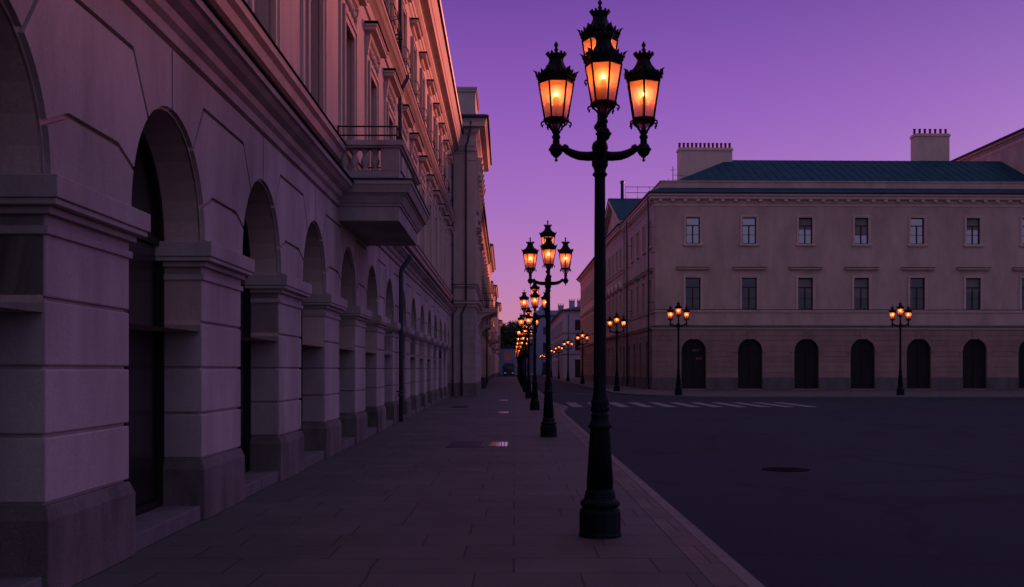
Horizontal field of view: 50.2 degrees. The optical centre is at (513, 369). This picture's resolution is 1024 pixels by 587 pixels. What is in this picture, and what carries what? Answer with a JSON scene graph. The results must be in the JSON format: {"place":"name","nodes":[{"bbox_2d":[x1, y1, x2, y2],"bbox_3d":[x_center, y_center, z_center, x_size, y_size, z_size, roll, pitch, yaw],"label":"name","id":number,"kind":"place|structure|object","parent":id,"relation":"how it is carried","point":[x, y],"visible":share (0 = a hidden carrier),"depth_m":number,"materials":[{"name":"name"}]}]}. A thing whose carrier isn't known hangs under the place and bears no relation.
{"place":"outdoors","nodes":[
{"label":"outdoors","id":0,"kind":"place"},
{"bbox_2d":[0,0,463,586],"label":"arcaded building","id":1,"kind":"structure","parent":0,"point":[226,254],"depth_m":11.62,"materials":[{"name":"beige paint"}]},
{"bbox_2d":[0,0,43,173],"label":"window","id":2,"kind":"structure","parent":1,"relation":"in","point":[4,11],"depth_m":7.47,"materials":[{"name":"stone"}]},
{"bbox_2d":[124,108,199,515],"bbox_3d":[-3.562,-0.522,10.498,0.470,3.925,2.270,0,0,0],"label":"window","id":3,"kind":"structure","parent":1,"relation":"in","point":[146,274],"depth_m":11.21,"materials":[{"name":"glass"}]},
{"bbox_2d":[238,181,277,472],"bbox_3d":[-3.591,-0.522,14.448,0.470,3.925,2.270,0,0,0],"label":"window","id":4,"kind":"structure","parent":1,"relation":"in","point":[245,328],"depth_m":15.47,"materials":[{"name":"glass"}]},
{"bbox_2d":[245,0,281,51],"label":"window","id":5,"kind":"structure","parent":1,"relation":"in","point":[275,7],"depth_m":15.10,"materials":[{"name":"beige glass"}]},
{"bbox_2d":[299,222,323,429],"bbox_3d":[-3.629,-0.522,18.399,0.471,3.925,2.270,0,0,0],"label":"window","id":6,"kind":"structure","parent":1,"relation":"in","point":[312,222],"depth_m":19.45,"materials":[{"name":"glass"}]},
{"bbox_2d":[301,0,327,116],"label":"window","id":7,"kind":"structure","parent":1,"relation":"in","point":[305,4],"depth_m":19.05,"materials":[{"name":"beige glass"}]},
{"bbox_2d":[339,0,368,157],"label":"window","id":8,"kind":"structure","parent":1,"relation":"in","point":[349,12],"depth_m":22.48,"materials":[{"name":"beige glass"}]},
{"bbox_2d":[364,20,388,170],"bbox_3d":[-3.310,-6.196,26.300,0.370,3.632,2.430,0,0,0],"label":"window","id":9,"kind":"structure","parent":1,"relation":"in","point":[376,48],"depth_m":25.68,"materials":[{"name":"beige glass"}]},
{"bbox_2d":[385,0,399,35],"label":"window","id":10,"kind":"structure","parent":1,"relation":"in","point":[390,4],"depth_m":30.61,"materials":[{"name":"glass"}]},
{"bbox_2d":[383,68,403,139],"bbox_3d":[-3.339,-6.196,30.250,0.370,3.632,2.430,0,0,0],"label":"window","id":11,"kind":"structure","parent":1,"relation":"in","point":[393,89],"depth_m":29.65,"materials":[{"name":"beige glass"}]},
{"bbox_2d":[402,0,412,73],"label":"window","id":12,"kind":"structure","parent":1,"relation":"in","point":[404,12],"depth_m":34.75,"materials":[{"name":"beige stone"}]},
{"bbox_2d":[402,104,414,147],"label":"window","id":13,"kind":"structure","parent":1,"relation":"in","point":[408,121],"depth_m":34.04,"materials":[{"name":"beige glass"}]},
{"bbox_2d":[409,132,423,244],"bbox_3d":[-3.398,-6.196,38.150,0.370,3.632,2.430,0,0,0],"label":"window","id":14,"kind":"structure","parent":1,"relation":"in","point":[416,144],"depth_m":37.69,"materials":[{"name":"beige glass"}]},
{"bbox_2d":[410,18,422,103],"bbox_3d":[-3.413,-10.676,38.150,0.340,2.592,1.970,0,0,0],"label":"window","id":15,"kind":"structure","parent":1,"relation":"in","point":[416,29],"depth_m":37.85,"materials":[{"name":"beige stone"}]},
{"bbox_2d":[419,51,429,127],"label":"window","id":16,"kind":"structure","parent":1,"relation":"in","point":[424,60],"depth_m":41.53,"materials":[{"name":"beige stone"}]},
{"bbox_2d":[419,155,431,255],"bbox_3d":[-3.427,-6.196,42.100,0.370,3.632,2.430,0,0,0],"label":"window","id":17,"kind":"structure","parent":1,"relation":"in","point":[424,163],"depth_m":41.84,"materials":[{"name":"beige glass"}]},
{"bbox_2d":[426,174,437,263],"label":"window","id":18,"kind":"structure","parent":1,"relation":"in","point":[432,183],"depth_m":45.16,"materials":[{"name":"beige glass"}]},
{"bbox_2d":[427,79,436,148],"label":"window","id":19,"kind":"structure","parent":1,"relation":"in","point":[431,87],"depth_m":45.66,"materials":[{"name":"beige stone"}]},
{"bbox_2d":[433,103,441,165],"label":"window","id":20,"kind":"structure","parent":1,"relation":"in","point":[436,106],"depth_m":49.71,"materials":[{"name":"beige stone"}]},
{"bbox_2d":[433,190,442,272],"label":"window","id":21,"kind":"structure","parent":1,"relation":"in","point":[437,196],"depth_m":49.11,"materials":[{"name":"beige glass"}]},
{"bbox_2d":[438,203,447,279],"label":"window","id":22,"kind":"structure","parent":1,"relation":"in","point":[442,208],"depth_m":53.06,"materials":[{"name":"beige glass"}]},
{"bbox_2d":[439,122,446,180],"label":"window","id":23,"kind":"structure","parent":1,"relation":"in","point":[442,128],"depth_m":53.70,"materials":[{"name":"beige stone"}]},
{"bbox_2d":[443,215,450,285],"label":"window","id":24,"kind":"structure","parent":1,"relation":"in","point":[446,220],"depth_m":57.12,"materials":[{"name":"beige glass"}]},
{"bbox_2d":[443,140,450,192],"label":"window","id":25,"kind":"structure","parent":1,"relation":"in","point":[446,144],"depth_m":57.27,"materials":[{"name":"beige stone"}]},
{"bbox_2d":[447,155,453,203],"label":"window","id":26,"kind":"structure","parent":1,"relation":"in","point":[450,159],"depth_m":61.83,"materials":[{"name":"beige stone"}]},
{"bbox_2d":[447,225,454,290],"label":"window","id":27,"kind":"structure","parent":1,"relation":"in","point":[450,230],"depth_m":61.03,"materials":[{"name":"beige glass"}]},
{"bbox_2d":[71,377,713,586],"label":"pavement","id":28,"kind":"structure","parent":0,"point":[413,501],"depth_m":11.19,"materials":[{"name":"stone"}]},
{"bbox_2d":[481,377,486,387],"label":"litter bin","id":29,"kind":"object","parent":28,"relation":"on","point":[484,381],"visible":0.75,"depth_m":91.76,"materials":[{"name":"grey metal"}]},
{"bbox_2d":[487,442,508,446],"bbox_3d":[-0.325,1.597,23.300,0.450,0.013,1.400,0,0,0],"label":"pavement light","id":30,"kind":"object","parent":28,"relation":"on","point":[498,444],"visible":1,"depth_m":23.13,"materials":[{"name":"black metal"}]},
{"bbox_2d":[516,340,522,382],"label":"street lamp","id":31,"kind":"object","parent":28,"relation":"on","point":[520,360],"visible":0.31,"depth_m":126.94,"materials":[{"name":"black metal"}]},
{"bbox_2d":[516,335,526,384],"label":"street lamp","id":32,"kind":"object","parent":28,"relation":"on","point":[521,342],"visible":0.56,"depth_m":110.94,"materials":[{"name":"black metal"}]},
{"bbox_2d":[517,332,527,387],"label":"street lamp","id":33,"kind":"object","parent":28,"relation":"on","point":[518,341],"visible":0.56,"depth_m":94.92,"materials":[{"name":"black metal"}]},
{"bbox_2d":[516,321,532,391],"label":"street lamp","id":34,"kind":"object","parent":28,"relation":"on","point":[524,328],"visible":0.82,"depth_m":77.92,"materials":[{"name":"black metal"}]},
{"bbox_2d":[518,305,539,397],"bbox_3d":[0.816,-0.980,60.306,1.271,5.159,0.863,0,0,1],"label":"street lamp","id":35,"kind":"object","parent":28,"relation":"on","point":[528,392],"visible":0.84,"depth_m":60.43,"materials":[{"name":"black metal"}]},
{"bbox_2d":[519,282,545,409],"bbox_3d":[0.820,-0.980,42.805,1.271,5.159,0.863,0,0,0],"label":"street lamp","id":36,"kind":"object","parent":28,"relation":"on","point":[524,299],"visible":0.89,"depth_m":42.93,"materials":[{"name":"black metal"}]},
{"bbox_2d":[521,220,573,436],"bbox_3d":[0.812,-0.980,25.798,1.271,5.159,0.863,0,0,0],"label":"street lamp","id":37,"kind":"object","parent":28,"relation":"on","point":[548,427],"visible":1,"depth_m":25.92,"materials":[{"name":"black metal"}]},
{"bbox_2d":[533,0,664,538],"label":"street lamp","id":38,"kind":"object","parent":28,"relation":"on","point":[599,511],"visible":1,"depth_m":10.40,"materials":[{"name":"black metal"}]},
{"bbox_2d":[447,87,497,395],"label":"corner pavilion","id":39,"kind":"structure","parent":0,"point":[472,156],"depth_m":64.79,"materials":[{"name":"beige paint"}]},
{"bbox_2d":[476,170,479,214],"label":"window","id":40,"kind":"structure","parent":39,"relation":"in","point":[477,210],"depth_m":66.68,"materials":[{"name":"beige glass"}]},
{"bbox_2d":[476,228,480,284],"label":"window","id":41,"kind":"structure","parent":39,"relation":"in","point":[478,230],"depth_m":66.63,"materials":[{"name":"beige glass"}]},
{"bbox_2d":[478,189,480,224],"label":"window","id":42,"kind":"structure","parent":39,"relation":"in","point":[479,222],"depth_m":71.08,"materials":[{"name":"beige glass"}]},
{"bbox_2d":[478,236,482,290],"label":"window","id":43,"kind":"structure","parent":39,"relation":"in","point":[480,239],"depth_m":71.03,"materials":[{"name":"beige glass"}]},
{"bbox_2d":[480,202,481,231],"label":"window","id":44,"kind":"structure","parent":39,"relation":"in","point":[481,202],"depth_m":76.62,"materials":[{"name":"beige glass"}]},
{"bbox_2d":[479,244,483,293],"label":"window","id":45,"kind":"structure","parent":39,"relation":"in","point":[481,246],"depth_m":75.43,"materials":[{"name":"beige glass"}]},
{"bbox_2d":[481,205,491,383],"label":"town house","id":46,"kind":"structure","parent":0,"point":[486,261],"depth_m":113.50,"materials":[{"name":"beige paint"}]},
{"bbox_2d":[491,281,494,378],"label":"narrow town house","id":47,"kind":"structure","parent":0,"point":[493,293],"depth_m":189.38,"materials":[{"name":"beige paint"}]},
{"bbox_2d":[487,243,499,381],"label":"gabled town house","id":48,"kind":"structure","parent":0,"point":[491,267],"depth_m":151.37,"materials":[{"name":"beige paint"}]},
{"bbox_2d":[492,285,499,377],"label":"eaved town house","id":49,"kind":"structure","parent":0,"point":[495,349],"depth_m":207.90,"materials":[{"name":"beige paint"}]},
{"bbox_2d":[531,299,580,374],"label":"pale palace","id":50,"kind":"structure","parent":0,"point":[541,340],"depth_m":292.00,"materials":[{"name":"paint"}]},
{"bbox_2d":[550,289,580,377],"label":"white corner house","id":51,"kind":"structure","parent":0,"point":[565,324],"depth_m":197.15,"materials":[{"name":"paint"}]},
{"bbox_2d":[574,359,580,377],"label":"window","id":52,"kind":"structure","parent":51,"relation":"in","point":[577,364],"depth_m":197.18,"materials":[{"name":"glass"}]},
{"bbox_2d":[574,337,580,351],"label":"window","id":53,"kind":"structure","parent":51,"relation":"in","point":[576,346],"depth_m":197.18,"materials":[{"name":"glass"}]},
{"bbox_2d":[574,319,580,331],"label":"window","id":54,"kind":"structure","parent":51,"relation":"in","point":[577,322],"depth_m":197.18,"materials":[{"name":"white paint"}]},
{"bbox_2d":[576,257,593,381],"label":"mauve house","id":55,"kind":"structure","parent":0,"point":[585,279],"depth_m":152.63,"materials":[{"name":"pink paint"}]},
{"bbox_2d":[605,180,649,385],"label":"pedimented house","id":56,"kind":"structure","parent":0,"point":[618,210],"depth_m":112.89,"materials":[{"name":"pink paint"}]},
{"bbox_2d":[606,289,610,318],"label":"window","id":57,"kind":"structure","parent":56,"relation":"in","point":[608,295],"depth_m":117.43,"materials":[{"name":"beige glass"}]},
{"bbox_2d":[609,287,613,324],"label":"window","id":58,"kind":"structure","parent":56,"relation":"in","point":[611,293],"depth_m":114.04,"materials":[{"name":"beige glass"}]},
{"bbox_2d":[613,284,617,314],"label":"window","id":59,"kind":"structure","parent":56,"relation":"in","point":[615,290],"depth_m":111.19,"materials":[{"name":"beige glass"}]},
{"bbox_2d":[615,250,617,274],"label":"window","id":60,"kind":"structure","parent":56,"relation":"in","point":[616,252],"depth_m":111.60,"materials":[{"name":"beige glass"}]},
{"bbox_2d":[617,282,621,321],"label":"window","id":61,"kind":"structure","parent":56,"relation":"in","point":[619,286],"depth_m":107.34,"materials":[{"name":"beige glass"}]},
{"bbox_2d":[619,246,621,271],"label":"window","id":62,"kind":"structure","parent":56,"relation":"in","point":[620,269],"depth_m":107.31,"materials":[{"name":"beige glass"}]},
{"bbox_2d":[441,0,1023,341],"label":"sky","id":63,"kind":"structure","parent":0,"point":[835,80],"materials":[{"name":"purple"}]},
{"bbox_2d":[495,374,1023,586],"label":"road","id":64,"kind":"structure","parent":0,"point":[906,492],"depth_m":16.86,"materials":[{"name":"asphalt"}]},
{"bbox_2d":[495,301,501,375],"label":"town house","id":65,"kind":"structure","parent":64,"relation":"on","point":[499,308],"depth_m":252.00,"materials":[{"name":"beige paint"}]},
{"bbox_2d":[499,319,502,374],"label":"farthest town house","id":66,"kind":"structure","parent":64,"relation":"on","point":[500,323],"depth_m":290.00,"materials":[{"name":"beige paint"}]},
{"bbox_2d":[500,323,516,346],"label":"tree","id":67,"kind":"object","parent":64,"relation":"on","point":[506,330],"visible":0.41,"depth_m":333.72,"materials":[{"name":"green plant"}]},
{"bbox_2d":[500,347,516,374],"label":"lodge","id":68,"kind":"structure","parent":64,"relation":"on","point":[507,354],"depth_m":292.00,"materials":[{"name":"paint"}]},
{"bbox_2d":[504,363,513,375],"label":"bus","id":69,"kind":"object","parent":64,"relation":"on","point":[508,368],"visible":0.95,"depth_m":261.86,"materials":[{"name":"blue paint"}]},
{"bbox_2d":[504,320,532,362],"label":"tree","id":70,"kind":"object","parent":64,"relation":"on","point":[516,326],"visible":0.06,"depth_m":344.12,"materials":[{"name":"green plant"}]},
{"bbox_2d":[517,345,531,373],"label":"end block","id":71,"kind":"structure","parent":64,"relation":"on","point":[527,362],"depth_m":385.00,"materials":[{"name":"blue stone"}]},
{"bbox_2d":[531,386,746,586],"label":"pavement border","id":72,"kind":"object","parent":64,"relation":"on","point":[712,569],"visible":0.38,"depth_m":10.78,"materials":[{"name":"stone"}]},
{"bbox_2d":[531,384,764,586],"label":"kerb","id":73,"kind":"structure","parent":64,"relation":"on","point":[739,572],"depth_m":10.92,"materials":[{"name":"stone"}]},
{"bbox_2d":[565,402,814,406],"bbox_3d":[8.200,1.696,52.600,11.100,0.001,6.800,0,0,0],"label":"crosswalk marking","id":74,"kind":"object","parent":64,"relation":"on","point":[573,404],"visible":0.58,"depth_m":52.70,"materials":[{"name":"paint"}]},
{"bbox_2d":[539,375,1023,396],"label":"kerb","id":75,"kind":"structure","parent":64,"relation":"on","point":[771,396],"depth_m":66.40,"materials":[{"name":"stone"}]},
{"bbox_2d":[761,467,809,471],"bbox_3d":[4.600,1.704,18.500,0.800,0.029,0.800,0,0,0],"label":"manhole cover","id":76,"kind":"object","parent":64,"relation":"on","point":[784,469],"visible":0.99,"depth_m":18.43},
{"bbox_2d":[543,375,1023,395],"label":"pavement","id":77,"kind":"structure","parent":0,"point":[914,392],"depth_m":75.53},
{"bbox_2d":[554,344,562,378],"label":"street lamp","id":78,"kind":"object","parent":77,"relation":"on","point":[555,347],"visible":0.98,"depth_m":176.93,"materials":[{"name":"black metal"}]},
{"bbox_2d":[563,339,572,380],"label":"street lamp","id":79,"kind":"object","parent":77,"relation":"on","point":[564,346],"visible":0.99,"depth_m":145.92,"materials":[{"name":"black metal"}]},
{"bbox_2d":[576,330,588,383],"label":"street lamp","id":80,"kind":"object","parent":77,"relation":"on","point":[582,381],"visible":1,"depth_m":117.41,"materials":[{"name":"black metal"}]},
{"bbox_2d":[607,313,626,390],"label":"street lamp","id":81,"kind":"object","parent":77,"relation":"on","point":[623,323],"visible":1,"depth_m":79.92,"materials":[{"name":"black metal"}]},
{"bbox_2d":[667,301,689,394],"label":"street lamp","id":82,"kind":"object","parent":77,"relation":"on","point":[670,313],"visible":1,"depth_m":67.42,"materials":[{"name":"black metal"}]},
{"bbox_2d":[888,301,911,394],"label":"street lamp","id":83,"kind":"object","parent":77,"relation":"on","point":[892,313],"visible":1,"depth_m":67.72,"materials":[{"name":"black metal"}]},
{"bbox_2d":[619,129,1023,389],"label":"corner house","id":84,"kind":"structure","parent":0,"point":[789,274],"depth_m":87.12,"materials":[{"name":"pink paint"}]},
{"bbox_2d":[628,280,633,317],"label":"window","id":85,"kind":"structure","parent":84,"relation":"in","point":[630,282],"depth_m":99.90,"materials":[{"name":"beige glass"}]},
{"bbox_2d":[630,235,633,263],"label":"window","id":86,"kind":"structure","parent":84,"relation":"in","point":[632,237],"depth_m":100.22,"materials":[{"name":"beige"}]},
{"bbox_2d":[633,276,639,315],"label":"window","id":87,"kind":"structure","parent":84,"relation":"in","point":[637,278],"depth_m":96.50,"materials":[{"name":"beige glass"}]},
{"bbox_2d":[635,230,638,259],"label":"window","id":88,"kind":"structure","parent":84,"relation":"in","point":[637,235],"depth_m":97.40,"materials":[{"name":"beige"}]},
{"bbox_2d":[638,272,646,313],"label":"window","id":89,"kind":"structure","parent":84,"relation":"in","point":[642,275],"depth_m":92.26,"materials":[{"name":"beige glass"}]},
{"bbox_2d":[641,224,645,254],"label":"window","id":90,"kind":"structure","parent":84,"relation":"in","point":[643,227],"depth_m":93.60,"materials":[{"name":"beige"}]},
{"bbox_2d":[645,268,652,310],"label":"window","id":91,"kind":"structure","parent":84,"relation":"in","point":[650,269],"depth_m":88.73,"materials":[{"name":"beige glass"}]},
{"bbox_2d":[649,218,651,249],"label":"window","id":92,"kind":"structure","parent":84,"relation":"in","point":[650,220],"depth_m":88.81,"materials":[{"name":"beige"}]},
{"bbox_2d":[676,267,709,308],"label":"window","id":93,"kind":"structure","parent":84,"relation":"in","point":[691,283],"depth_m":86.99,"materials":[{"name":"beige glass"}]},
{"bbox_2d":[683,215,702,245],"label":"window","id":94,"kind":"structure","parent":84,"relation":"in","point":[692,223],"depth_m":87.01,"materials":[{"name":"black"}]},
{"bbox_2d":[680,337,707,388],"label":"doorway","id":95,"kind":"structure","parent":84,"relation":"in","point":[692,370],"depth_m":86.86,"materials":[{"name":"wood"}]},
{"bbox_2d":[739,215,759,245],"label":"window","id":96,"kind":"structure","parent":84,"relation":"in","point":[749,227],"depth_m":87.10,"materials":[{"name":"black"}]},
{"bbox_2d":[733,267,766,308],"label":"window","id":97,"kind":"structure","parent":84,"relation":"in","point":[747,282],"depth_m":87.10,"materials":[{"name":"beige glass"}]},
{"bbox_2d":[736,337,764,388],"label":"doorway","id":98,"kind":"structure","parent":84,"relation":"in","point":[749,350],"depth_m":86.97,"materials":[{"name":"wood"}]},
{"bbox_2d":[788,267,822,308],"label":"window","id":99,"kind":"structure","parent":84,"relation":"in","point":[803,299],"depth_m":87.01,"materials":[{"name":"beige glass"}]},
{"bbox_2d":[795,215,815,245],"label":"window","id":100,"kind":"structure","parent":84,"relation":"in","point":[804,237],"depth_m":87.05,"materials":[{"name":"beige"}]},
{"bbox_2d":[792,337,820,388],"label":"doorway","id":101,"kind":"structure","parent":84,"relation":"in","point":[805,350],"depth_m":87.05,"materials":[{"name":"wood"}]},
{"bbox_2d":[844,267,878,308],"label":"window","id":102,"kind":"structure","parent":84,"relation":"in","point":[857,303],"depth_m":87.10,"materials":[{"name":"beige glass"}]},
{"bbox_2d":[851,215,871,246],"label":"window","id":103,"kind":"structure","parent":84,"relation":"in","point":[860,240],"depth_m":87.12,"materials":[{"name":"beige"}]},
{"bbox_2d":[849,337,876,388],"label":"doorway","id":104,"kind":"structure","parent":84,"relation":"in","point":[862,350],"depth_m":87.16,"materials":[{"name":"wood"}]},
{"bbox_2d":[907,216,927,246],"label":"window","id":105,"kind":"structure","parent":84,"relation":"in","point":[917,225],"depth_m":87.41,"materials":[{"name":"black"}]},
{"bbox_2d":[901,267,935,309],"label":"window","id":106,"kind":"structure","parent":84,"relation":"in","point":[915,283],"depth_m":87.41,"materials":[{"name":"beige glass"}]},
{"bbox_2d":[905,337,932,388],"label":"doorway","id":107,"kind":"structure","parent":84,"relation":"in","point":[918,351],"depth_m":87.27,"materials":[{"name":"wood"}]},
{"bbox_2d":[963,216,983,246],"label":"window","id":108,"kind":"structure","parent":84,"relation":"in","point":[971,237],"depth_m":87.31,"materials":[{"name":"beige"}]},
{"bbox_2d":[956,267,991,309],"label":"window","id":109,"kind":"structure","parent":84,"relation":"in","point":[972,300],"depth_m":87.39,"materials":[{"name":"beige glass"}]},
{"bbox_2d":[961,337,988,388],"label":"doorway","id":110,"kind":"structure","parent":84,"relation":"in","point":[974,352],"depth_m":87.37,"materials":[{"name":"wood"}]},
{"bbox_2d":[1012,267,1023,309],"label":"window","id":111,"kind":"structure","parent":84,"relation":"in","point":[1021,278],"depth_m":87.39,"materials":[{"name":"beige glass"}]},
{"bbox_2d":[1017,339,1023,388],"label":"doorway","id":112,"kind":"structure","parent":84,"relation":"in","point":[1020,347],"depth_m":87.46,"materials":[{"name":"wood"}]},
{"bbox_2d":[1019,216,1023,246],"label":"window","id":113,"kind":"structure","parent":84,"relation":"in","point":[1021,244],"depth_m":87.39,"materials":[{"name":"beige"}]},
{"bbox_2d":[951,128,1023,173],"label":"tall neighbour","id":114,"kind":"structure","parent":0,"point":[1008,149],"depth_m":94.64,"materials":[{"name":"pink paint"}]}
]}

